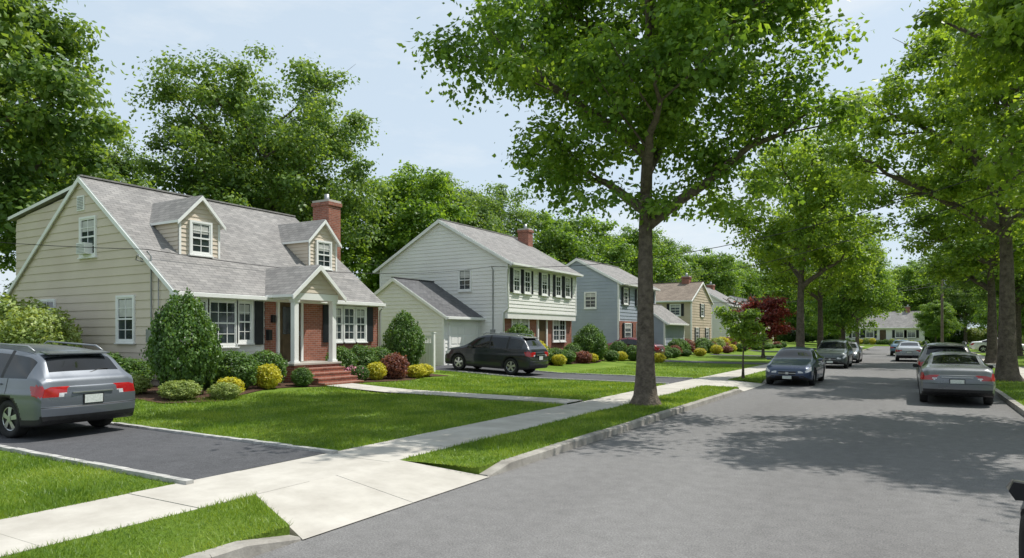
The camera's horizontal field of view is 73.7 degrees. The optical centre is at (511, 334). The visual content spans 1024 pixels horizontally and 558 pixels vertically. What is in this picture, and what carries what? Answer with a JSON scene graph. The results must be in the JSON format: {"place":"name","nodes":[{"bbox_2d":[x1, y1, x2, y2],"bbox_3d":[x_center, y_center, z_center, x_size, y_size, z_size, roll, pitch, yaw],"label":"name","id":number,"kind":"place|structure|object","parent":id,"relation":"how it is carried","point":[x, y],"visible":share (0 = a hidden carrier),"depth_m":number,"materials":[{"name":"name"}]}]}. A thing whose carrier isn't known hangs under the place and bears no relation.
{"place":"outdoors","nodes":[
{"label":"outdoors","id":0,"kind":"place"},
{"bbox_2d":[0,421,337,484],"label":"driveway","id":1,"kind":"structure","parent":0,"point":[170,455],"depth_m":10.61,"materials":[{"name":"grey asphalt"}]},
{"bbox_2d":[0,341,134,437],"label":"parked suv","id":2,"kind":"object","parent":1,"relation":"on","point":[44,384],"visible":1,"depth_m":11.80,"materials":[{"name":"grey paint"}]},
{"bbox_2d":[0,0,1020,334],"label":"sky","id":3,"kind":"structure","parent":0,"point":[363,35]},
{"bbox_2d":[0,346,1023,556],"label":"sidewalk","id":4,"kind":"structure","parent":0,"point":[311,496],"depth_m":8.24,"materials":[{"name":"concrete"}]},
{"bbox_2d":[0,340,1023,557],"bbox_3d":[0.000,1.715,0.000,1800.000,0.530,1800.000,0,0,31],"label":"ground","id":5,"kind":"structure","parent":0,"point":[580,367],"depth_m":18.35,"materials":[{"name":"green plant"}]},
{"bbox_2d":[0,0,163,266],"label":"oak tree","id":6,"kind":"object","parent":5,"relation":"on","point":[27,73],"visible":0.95,"depth_m":31.62,"materials":[{"name":"green plant"}]},
{"bbox_2d":[0,125,174,295],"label":"oak tree","id":7,"kind":"object","parent":5,"relation":"on","point":[118,162],"visible":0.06,"depth_m":49.09,"materials":[{"name":"green plant"}]},
{"bbox_2d":[10,184,377,385],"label":"walls","id":8,"kind":"structure","parent":5,"relation":"on","point":[84,292],"depth_m":22.78,"materials":[{"name":"beige"}]},
{"bbox_2d":[4,177,385,368],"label":"trim","id":9,"kind":"structure","parent":8,"relation":"attached to","point":[148,262],"depth_m":22.57,"materials":[{"name":"white wood"}]},
{"bbox_2d":[276,302,302,361],"bbox_3d":[-7.756,-0.095,23.864,0.090,2.110,1.150,0,0,31],"label":"door","id":10,"kind":"structure","parent":9,"relation":"attached to","point":[283,329],"depth_m":23.70,"materials":[{"name":"brown wood"}]},
{"bbox_2d":[8,174,382,302],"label":"roof","id":11,"kind":"structure","parent":8,"relation":"on","point":[252,235],"depth_m":23.59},
{"bbox_2d":[311,194,341,260],"bbox_3d":[-8.089,-2.175,29.811,1.050,7.850,0.800,0,0,31],"label":"chimney","id":12,"kind":"object","parent":11,"relation":"on","point":[328,209],"visible":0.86,"depth_m":29.58,"materials":[{"name":"red brick"}]},
{"bbox_2d":[38,215,367,347],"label":"windows","id":13,"kind":"structure","parent":8,"relation":"attached to","point":[232,320],"depth_m":22.33,"materials":[{"name":"white glass"}]},
{"bbox_2d":[255,301,372,344],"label":"shutters","id":14,"kind":"object","parent":13,"relation":"attached to","point":[259,322],"visible":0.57,"depth_m":25.20,"materials":[{"name":"wood"}]},
{"bbox_2d":[76,195,383,382],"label":"house fittings","id":15,"kind":"object","parent":8,"relation":"attached to","point":[80,250],"visible":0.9,"depth_m":22.27,"materials":[{"name":"grey metal"}]},
{"bbox_2d":[113,40,400,253],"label":"oak tree","id":16,"kind":"object","parent":5,"relation":"on","point":[223,171],"visible":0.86,"depth_m":44.04,"materials":[{"name":"green plant"}]},
{"bbox_2d":[265,265,363,386],"bbox_3d":[-7.205,-0.255,23.533,3.944,4.210,2.400,0,0,31],"label":"porch","id":17,"kind":"object","parent":5,"relation":"on","point":[294,285],"visible":0.82,"depth_m":23.04,"materials":[{"name":"white wood"}]},
{"bbox_2d":[419,332,435,371],"bbox_3d":[-3.991,0.825,29.625,1.610,1.850,0.160,0,0,31],"label":"white fence","id":18,"kind":"object","parent":5,"relation":"on","point":[428,357],"visible":0.34,"depth_m":29.34,"materials":[{"name":"white wood"}]},
{"bbox_2d":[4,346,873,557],"bbox_3d":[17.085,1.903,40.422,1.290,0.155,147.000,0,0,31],"label":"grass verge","id":19,"kind":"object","parent":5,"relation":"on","point":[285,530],"depth_m":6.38,"materials":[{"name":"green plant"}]},
{"bbox_2d":[396,0,919,405],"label":"maple tree","id":20,"kind":"object","parent":19,"relation":"on","point":[666,85],"visible":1,"depth_m":16.67,"materials":[{"name":"green plant"}]},
{"bbox_2d":[711,289,769,377],"bbox_3d":[9.420,0.086,28.234,2.313,3.888,2.473,0,0,31],"label":"young tree","id":21,"kind":"object","parent":19,"relation":"on","point":[738,330],"visible":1,"depth_m":27.99,"materials":[{"name":"green plant"}]},
{"bbox_2d":[694,115,893,346],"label":"street tree","id":22,"kind":"object","parent":19,"relation":"on","point":[811,210],"visible":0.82,"depth_m":41.27,"materials":[{"name":"green plant"}]},
{"bbox_2d":[782,230,912,339],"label":"street tree","id":23,"kind":"object","parent":19,"relation":"on","point":[836,310],"visible":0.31,"depth_m":67.91,"materials":[{"name":"green plant"}]},
{"bbox_2d":[834,262,909,345],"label":"street tree","id":24,"kind":"object","parent":19,"relation":"on","point":[858,318],"visible":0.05,"depth_m":86.11,"materials":[{"name":"green plant"}]},
{"bbox_2d":[135,348,750,402],"bbox_3d":[7.225,1.617,54.934,12.688,0.174,82.000,0,0,31],"label":"mulch bed","id":25,"kind":"object","parent":5,"relation":"on","point":[152,394],"visible":0.09,"depth_m":19.63,"materials":[{"name":"brown soil"}]},
{"bbox_2d":[0,292,63,342],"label":"variegated shrub","id":26,"kind":"object","parent":25,"relation":"on","point":[5,301],"visible":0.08,"depth_m":21.89,"materials":[{"name":"green plant"}]},
{"bbox_2d":[0,305,86,348],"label":"variegated shrub","id":27,"kind":"object","parent":25,"relation":"on","point":[44,320],"visible":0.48,"depth_m":20.57,"materials":[{"name":"green plant"}]},
{"bbox_2d":[116,357,154,382],"bbox_3d":[-10.848,1.137,19.397,1.330,1.025,1.384,0,0,-41],"label":"boxwood shrub","id":28,"kind":"object","parent":25,"relation":"on","point":[130,365],"visible":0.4,"depth_m":19.23,"materials":[{"name":"green plant"}]},
{"bbox_2d":[132,375,153,393],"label":"variegated shrub","id":29,"kind":"object","parent":25,"relation":"on","point":[141,385],"visible":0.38,"depth_m":18.05,"materials":[{"name":"green plant"}]},
{"bbox_2d":[156,379,202,399],"bbox_3d":[-8.498,1.437,17.486,1.102,0.557,1.098,0,0,42],"label":"variegated shrub","id":30,"kind":"object","parent":25,"relation":"on","point":[186,390],"visible":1,"depth_m":17.25,"materials":[{"name":"green plant"}]},
{"bbox_2d":[139,287,225,393],"bbox_3d":[-8.863,0.272,18.448,1.947,3.121,1.946,0,0,16],"label":"evergreen shrub","id":31,"kind":"object","parent":25,"relation":"on","point":[186,356],"visible":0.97,"depth_m":18.04,"materials":[{"name":"green plant"}]},
{"bbox_2d":[206,381,241,399],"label":"variegated shrub","id":32,"kind":"object","parent":25,"relation":"on","point":[214,391],"visible":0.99,"depth_m":17.71,"materials":[{"name":"green plant"}]},
{"bbox_2d":[216,376,245,395],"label":"golden shrub","id":33,"kind":"object","parent":25,"relation":"on","point":[235,380],"visible":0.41,"depth_m":18.22,"materials":[{"name":"yellow plant"}]},
{"bbox_2d":[212,348,260,388],"bbox_3d":[-8.077,1.061,19.959,1.330,1.310,1.437,0,0,10],"label":"boxwood shrub","id":34,"kind":"object","parent":25,"relation":"on","point":[243,367],"visible":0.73,"depth_m":19.68,"materials":[{"name":"green plant"}]},
{"bbox_2d":[254,363,282,388],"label":"golden shrub","id":35,"kind":"object","parent":25,"relation":"on","point":[269,377],"visible":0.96,"depth_m":20.42,"materials":[{"name":"yellow plant"}]},
{"bbox_2d":[251,349,288,383],"bbox_3d":[-7.731,1.081,21.485,1.438,1.213,1.337,0,0,16],"label":"boxwood shrub","id":36,"kind":"object","parent":25,"relation":"on","point":[270,356],"visible":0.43,"depth_m":21.31,"materials":[{"name":"green plant"}]},
{"bbox_2d":[290,367,314,385],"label":"boxwood shrub","id":37,"kind":"object","parent":25,"relation":"on","point":[304,376],"visible":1,"depth_m":21.45,"materials":[{"name":"green plant"}]},
{"bbox_2d":[325,345,358,374],"bbox_3d":[-6.174,1.042,24.736,1.280,1.268,1.226,0,0,35],"label":"boxwood shrub","id":38,"kind":"object","parent":25,"relation":"on","point":[349,359],"visible":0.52,"depth_m":24.51,"materials":[{"name":"green plant"}]},
{"bbox_2d":[350,365,369,380],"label":"boxwood shrub","id":39,"kind":"object","parent":25,"relation":"on","point":[360,372],"visible":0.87,"depth_m":23.87,"materials":[{"name":"green plant"}]},
{"bbox_2d":[345,343,378,366],"bbox_3d":[-5.671,0.996,25.620,1.330,1.367,1.341,0,0,17],"label":"boxwood shrub","id":40,"kind":"object","parent":25,"relation":"on","point":[366,355],"visible":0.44,"depth_m":25.38,"materials":[{"name":"green plant"}]},
{"bbox_2d":[366,362,386,379],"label":"golden shrub","id":41,"kind":"object","parent":25,"relation":"on","point":[380,373],"visible":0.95,"depth_m":24.41,"materials":[{"name":"yellow plant"}]},
{"bbox_2d":[372,346,392,370],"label":"boxwood shrub","id":42,"kind":"object","parent":25,"relation":"on","point":[381,352],"visible":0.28,"depth_m":26.24,"materials":[{"name":"green plant"}]},
{"bbox_2d":[380,352,409,378],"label":"burgundy shrub","id":43,"kind":"object","parent":25,"relation":"on","point":[397,367],"visible":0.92,"depth_m":25.08,"materials":[{"name":"red plant"}]},
{"bbox_2d":[381,309,426,365],"bbox_3d":[-4.515,0.332,28.418,1.840,2.868,1.835,0,0,-32],"label":"evergreen shrub","id":44,"kind":"object","parent":25,"relation":"on","point":[406,328],"visible":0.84,"depth_m":28.00,"materials":[{"name":"green plant"}]},
{"bbox_2d":[405,364,427,377],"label":"golden shrub","id":45,"kind":"object","parent":25,"relation":"on","point":[417,371],"visible":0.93,"depth_m":25.85,"materials":[{"name":"yellow plant"}]},
{"bbox_2d":[505,322,534,336],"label":"evergreen shrub","id":46,"kind":"object","parent":25,"relation":"on","point":[519,329],"visible":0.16,"depth_m":35.04,"materials":[{"name":"green plant"}]},
{"bbox_2d":[560,349,576,363],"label":"boxwood shrub","id":47,"kind":"object","parent":25,"relation":"on","point":[570,356],"visible":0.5,"depth_m":37.90,"materials":[{"name":"green plant"}]},
{"bbox_2d":[563,342,582,361],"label":"boxwood shrub","id":48,"kind":"object","parent":25,"relation":"on","point":[575,347],"visible":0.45,"depth_m":40.14,"materials":[{"name":"green plant"}]},
{"bbox_2d":[575,351,592,362],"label":"burgundy shrub","id":49,"kind":"object","parent":25,"relation":"on","point":[583,357],"visible":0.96,"depth_m":38.98,"materials":[{"name":"red plant"}]},
{"bbox_2d":[573,323,608,360],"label":"evergreen shrub","id":50,"kind":"object","parent":25,"relation":"on","point":[598,347],"visible":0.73,"depth_m":40.78,"materials":[{"name":"green plant"}]},
{"bbox_2d":[327,383,582,404],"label":"front walk","id":51,"kind":"structure","parent":5,"relation":"on","point":[371,388],"depth_m":19.95,"materials":[{"name":"concrete"}]},
{"bbox_2d":[376,223,575,364],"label":"walls","id":52,"kind":"structure","parent":5,"relation":"on","point":[440,249],"depth_m":37.83,"materials":[{"name":"white"}]},
{"bbox_2d":[448,322,477,364],"bbox_3d":[-2.542,0.485,35.967,0.070,2.170,2.680,0,0,31],"label":"garage door","id":53,"kind":"structure","parent":52,"relation":"attached to","point":[461,334],"depth_m":35.73,"materials":[{"name":"white"}]},
{"bbox_2d":[375,218,579,317],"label":"roof","id":54,"kind":"structure","parent":52,"relation":"on","point":[446,303],"depth_m":38.31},
{"bbox_2d":[373,220,582,364],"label":"trim","id":55,"kind":"structure","parent":52,"relation":"attached to","point":[514,264],"depth_m":37.11,"materials":[{"name":"white wood"}]},
{"bbox_2d":[490,265,511,333],"bbox_3d":[-0.573,-1.139,36.522,1.380,5.179,0.205,0,0,31],"label":"downspout","id":56,"kind":"object","parent":52,"relation":"attached to","point":[492,331],"visible":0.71,"depth_m":36.49,"materials":[{"name":"grey metal"}]},
{"bbox_2d":[147,249,491,273],"bbox_3d":[-6.032,-3.031,28.623,0.024,1.258,19.004,0,0,31],"label":"overhead wire","id":57,"kind":"object","parent":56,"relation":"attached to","point":[326,271],"visible":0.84,"depth_m":26.80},
{"bbox_2d":[457,268,571,342],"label":"windows","id":58,"kind":"structure","parent":52,"relation":"attached to","point":[465,285],"depth_m":38.63,"materials":[{"name":"white glass"}]},
{"bbox_2d":[510,268,572,297],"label":"shutters","id":59,"kind":"object","parent":58,"relation":"attached to","point":[522,283],"visible":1,"depth_m":39.48,"materials":[{"name":"black wood"}]},
{"bbox_2d":[517,224,533,246],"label":"chimney","id":60,"kind":"object","parent":52,"relation":"attached to","point":[525,234],"visible":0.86,"depth_m":45.19,"materials":[{"name":"red brick"}]},
{"bbox_2d":[536,320,547,345],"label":"door","id":61,"kind":"structure","parent":52,"relation":"attached to","point":[541,330],"depth_m":40.40,"materials":[{"name":"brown wood"}]},
{"bbox_2d":[212,380,750,524],"bbox_3d":[15.702,1.904,38.074,1.290,0.152,72.450,0,0,31],"label":"verge corner","id":62,"kind":"object","parent":5,"relation":"on","point":[241,511],"visible":0.21,"depth_m":7.16,"materials":[{"name":"plant"}]},
{"bbox_2d":[2,160,1023,343],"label":"distant trees","id":63,"kind":"object","parent":5,"relation":"on","point":[425,200],"visible":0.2,"depth_m":73.01,"materials":[{"name":"green plant"}]},
{"bbox_2d":[551,354,566,365],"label":"golden shrub","id":64,"kind":"object","parent":5,"relation":"on","point":[559,360],"visible":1,"depth_m":36.17,"materials":[{"name":"yellow plant"}]},
{"bbox_2d":[603,350,618,360],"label":"boxwood shrub","id":65,"kind":"object","parent":5,"relation":"on","point":[607,356],"visible":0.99,"depth_m":42.12,"materials":[{"name":"green plant"}]},
{"bbox_2d":[568,261,654,343],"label":"walls","id":66,"kind":"structure","parent":5,"relation":"on","point":[602,316],"depth_m":50.01,"materials":[{"name":"blue"}]},
{"bbox_2d":[584,287,637,337],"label":"windows","id":67,"kind":"structure","parent":66,"relation":"attached to","point":[590,300],"depth_m":50.23,"materials":[{"name":"white glass"}]},
{"bbox_2d":[622,287,653,337],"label":"shutters","id":68,"kind":"object","parent":67,"relation":"attached to","point":[629,304],"visible":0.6,"depth_m":50.51,"materials":[{"name":"black wood"}]},
{"bbox_2d":[566,258,657,288],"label":"roof","id":69,"kind":"structure","parent":66,"relation":"on","point":[618,274],"depth_m":52.43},
{"bbox_2d":[566,259,659,339],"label":"trim","id":70,"kind":"structure","parent":66,"relation":"attached to","point":[618,292],"depth_m":49.14,"materials":[{"name":"white wood"}]},
{"bbox_2d":[609,340,627,355],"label":"boxwood shrub","id":71,"kind":"object","parent":5,"relation":"on","point":[617,346],"visible":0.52,"depth_m":44.27,"materials":[{"name":"green plant"}]},
{"bbox_2d":[625,344,636,360],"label":"boxwood shrub","id":72,"kind":"object","parent":5,"relation":"on","point":[631,351],"visible":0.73,"depth_m":43.72,"materials":[{"name":"green plant"}]},
{"bbox_2d":[654,304,688,345],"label":"blue house wing","id":73,"kind":"structure","parent":5,"relation":"on","point":[668,325],"depth_m":52.86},
{"bbox_2d":[656,285,711,348],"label":"walls","id":74,"kind":"structure","parent":5,"relation":"on","point":[698,321],"depth_m":64.29,"materials":[{"name":"beige wood"}]},
{"bbox_2d":[653,281,712,304],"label":"roof","id":75,"kind":"structure","parent":74,"relation":"on","point":[676,291],"depth_m":65.02,"materials":[{"name":"brown"}]},
{"bbox_2d":[656,282,713,339],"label":"trim","id":76,"kind":"structure","parent":74,"relation":"attached to","point":[690,301],"depth_m":62.95,"materials":[{"name":"white wood"}]},
{"bbox_2d":[670,304,708,338],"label":"windows","id":77,"kind":"structure","parent":74,"relation":"attached to","point":[675,309],"depth_m":63.54,"materials":[{"name":"white glass"}]},
{"bbox_2d":[710,296,740,340],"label":"walls","id":78,"kind":"structure","parent":5,"relation":"on","point":[716,326],"depth_m":77.38,"materials":[{"name":"white wood"}]},
{"bbox_2d":[706,287,739,305],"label":"roof","id":79,"kind":"structure","parent":78,"relation":"on","point":[718,295],"depth_m":81.52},
{"bbox_2d":[730,292,796,357],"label":"red maple","id":80,"kind":"object","parent":5,"relation":"on","point":[774,312],"visible":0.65,"depth_m":51.30,"materials":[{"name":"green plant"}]},
{"bbox_2d":[776,330,795,341],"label":"boxwood shrub","id":81,"kind":"object","parent":5,"relation":"on","point":[790,337],"visible":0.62,"depth_m":137.62,"materials":[{"name":"green plant"}]},
{"bbox_2d":[747,198,897,348],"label":"street tree","id":82,"kind":"object","parent":5,"relation":"on","point":[818,287],"visible":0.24,"depth_m":53.46,"materials":[{"name":"green plant"}]},
{"bbox_2d":[845,328,923,344],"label":"walls","id":83,"kind":"structure","parent":5,"relation":"on","point":[920,338],"depth_m":119.53,"materials":[{"name":"white"}]},
{"bbox_2d":[852,330,915,337],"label":"windows","id":84,"kind":"structure","parent":83,"relation":"attached to","point":[900,333],"depth_m":119.16,"materials":[{"name":"white glass"}]},
{"bbox_2d":[849,330,918,337],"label":"shutters","id":85,"kind":"object","parent":83,"relation":"attached to","point":[893,334],"visible":0.85,"depth_m":119.62,"materials":[{"name":"black wood"}]},
{"bbox_2d":[852,311,920,327],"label":"roof","id":86,"kind":"structure","parent":83,"relation":"on","point":[894,319],"depth_m":120.86,"materials":[{"name":"grey"}]},
{"bbox_2d":[783,1,1023,381],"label":"maple tree","id":87,"kind":"object","parent":5,"relation":"on","point":[955,109],"visible":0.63,"depth_m":27.30,"materials":[{"name":"green plant"}]},
{"bbox_2d":[925,330,953,342],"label":"boxwood shrub","id":88,"kind":"object","parent":5,"relation":"on","point":[930,339],"visible":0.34,"depth_m":124.39,"materials":[{"name":"green plant"}]},
{"bbox_2d":[940,279,946,341],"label":"utility pole","id":89,"kind":"object","parent":5,"relation":"on","point":[942,325],"visible":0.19,"depth_m":77.76,"materials":[{"name":"brown wood"}]},
{"bbox_2d":[886,0,1023,214],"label":"maple tree","id":90,"kind":"object","parent":5,"relation":"on","point":[1001,37],"visible":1,"depth_m":14.65,"materials":[{"name":"green plant"}]},
{"bbox_2d":[889,145,1023,363],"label":"street tree","id":91,"kind":"object","parent":5,"relation":"on","point":[968,261],"visible":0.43,"depth_m":42.34,"materials":[{"name":"green plant"}]},
{"bbox_2d":[948,326,971,343],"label":"boxwood shrub","id":92,"kind":"object","parent":5,"relation":"on","point":[957,337],"visible":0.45,"depth_m":126.25,"materials":[{"name":"green plant"}]},
{"bbox_2d":[923,210,1023,355],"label":"street tree","id":93,"kind":"object","parent":5,"relation":"on","point":[1019,296],"visible":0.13,"depth_m":57.11,"materials":[{"name":"green plant"}]},
{"bbox_2d":[962,327,986,342],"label":"variegated shrub","id":94,"kind":"object","parent":5,"relation":"on","point":[976,334],"visible":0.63,"depth_m":124.25,"materials":[{"name":"green plant"}]},
{"bbox_3d":[18.356,-2.870,20.523,2.200,9.800,0.340,0,0,30],"label":"utility pole","id":95,"kind":"object","parent":5,"relation":"on","visible":0},
{"bbox_2d":[492,177,977,266],"bbox_3d":[8.627,-4.787,28.633,25.339,2.950,0.030,0,0,40],"label":"overhead wire","id":96,"kind":"object","parent":95,"relation":"attached to","point":[775,234],"visible":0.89,"depth_m":26.82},
{"bbox_2d":[622,183,1020,284],"bbox_3d":[13.123,-4.523,34.689,0.030,2.280,30.208,0,0,-20],"label":"overhead wire","id":97,"kind":"object","parent":95,"relation":"attached to","point":[846,240],"visible":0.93,"depth_m":29.76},
{"bbox_2d":[435,365,692,383],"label":"driveway","id":98,"kind":"structure","parent":0,"point":[566,376],"depth_m":29.10,"materials":[{"name":"grey asphalt"}]},
{"bbox_2d":[445,332,547,374],"bbox_3d":[-0.751,0.796,30.444,4.704,1.748,2.106,3,2,30],"label":"parked suv","id":99,"kind":"object","parent":98,"relation":"on","point":[511,353],"visible":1,"depth_m":29.47,"materials":[{"name":"black paint"}]},
{"bbox_2d":[251,346,1023,557],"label":"road","id":100,"kind":"structure","parent":0,"point":[871,455],"depth_m":8.52,"materials":[{"name":"grey asphalt"}]},
{"bbox_2d":[181,346,1023,557],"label":"kerb","id":101,"kind":"structure","parent":100,"relation":"on","point":[249,548],"depth_m":10.62,"materials":[{"name":"concrete"}]},
{"bbox_2d":[765,347,825,384],"bbox_3d":[11.495,1.228,27.592,2.089,1.440,4.873,0,0,31],"label":"parked car","id":102,"kind":"object","parent":100,"relation":"on","point":[799,363],"visible":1,"depth_m":26.16,"materials":[{"name":"blue paint"}]},
{"bbox_2d":[813,339,852,367],"bbox_3d":[19.057,1.125,40.430,2.106,1.647,4.612,0,0,31],"label":"parked suv","id":103,"kind":"object","parent":100,"relation":"on","point":[835,351],"visible":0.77,"depth_m":39.22,"materials":[{"name":"grey paint"}]},
{"bbox_2d":[848,341,862,362],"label":"parked car","id":104,"kind":"object","parent":100,"relation":"on","point":[857,352],"visible":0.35,"depth_m":46.55,"materials":[{"name":"grey paint"}]},
{"bbox_2d":[893,341,921,360],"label":"parked car","id":105,"kind":"object","parent":100,"relation":"on","point":[906,349],"visible":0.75,"depth_m":48.37,"materials":[{"name":"grey paint"}]},
{"bbox_2d":[912,341,970,381],"bbox_3d":[16.371,1.108,25.861,2.106,1.681,4.842,0,0,31],"label":"parked suv","id":106,"kind":"object","parent":100,"relation":"on","point":[927,349],"visible":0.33,"depth_m":24.34,"materials":[{"name":"grey paint"}]},
{"bbox_2d":[912,351,994,404],"bbox_3d":[13.191,1.228,20.423,2.089,1.440,4.873,0,0,31],"label":"parked car","id":107,"kind":"object","parent":100,"relation":"on","point":[955,373],"visible":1,"depth_m":18.62,"materials":[{"name":"grey paint"}]},
{"bbox_2d":[1006,479,1023,557],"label":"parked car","id":108,"kind":"object","parent":100,"relation":"on","point":[1015,488],"visible":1,"depth_m":4.34,"materials":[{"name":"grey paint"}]},
{"bbox_2d":[626,350,1023,367],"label":"driveway","id":109,"kind":"structure","parent":0,"point":[738,362],"depth_m":44.70,"materials":[{"name":"grey asphalt"}]},
{"bbox_2d":[608,337,664,354],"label":"parked car","id":110,"kind":"object","parent":109,"relation":"on","point":[658,348],"visible":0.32,"depth_m":45.84,"materials":[{"name":"red paint"}]},
{"bbox_2d":[969,338,1023,351],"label":"parked car","id":111,"kind":"object","parent":109,"relation":"on","point":[981,346],"visible":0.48,"depth_m":67.28,"materials":[{"name":"white paint"}]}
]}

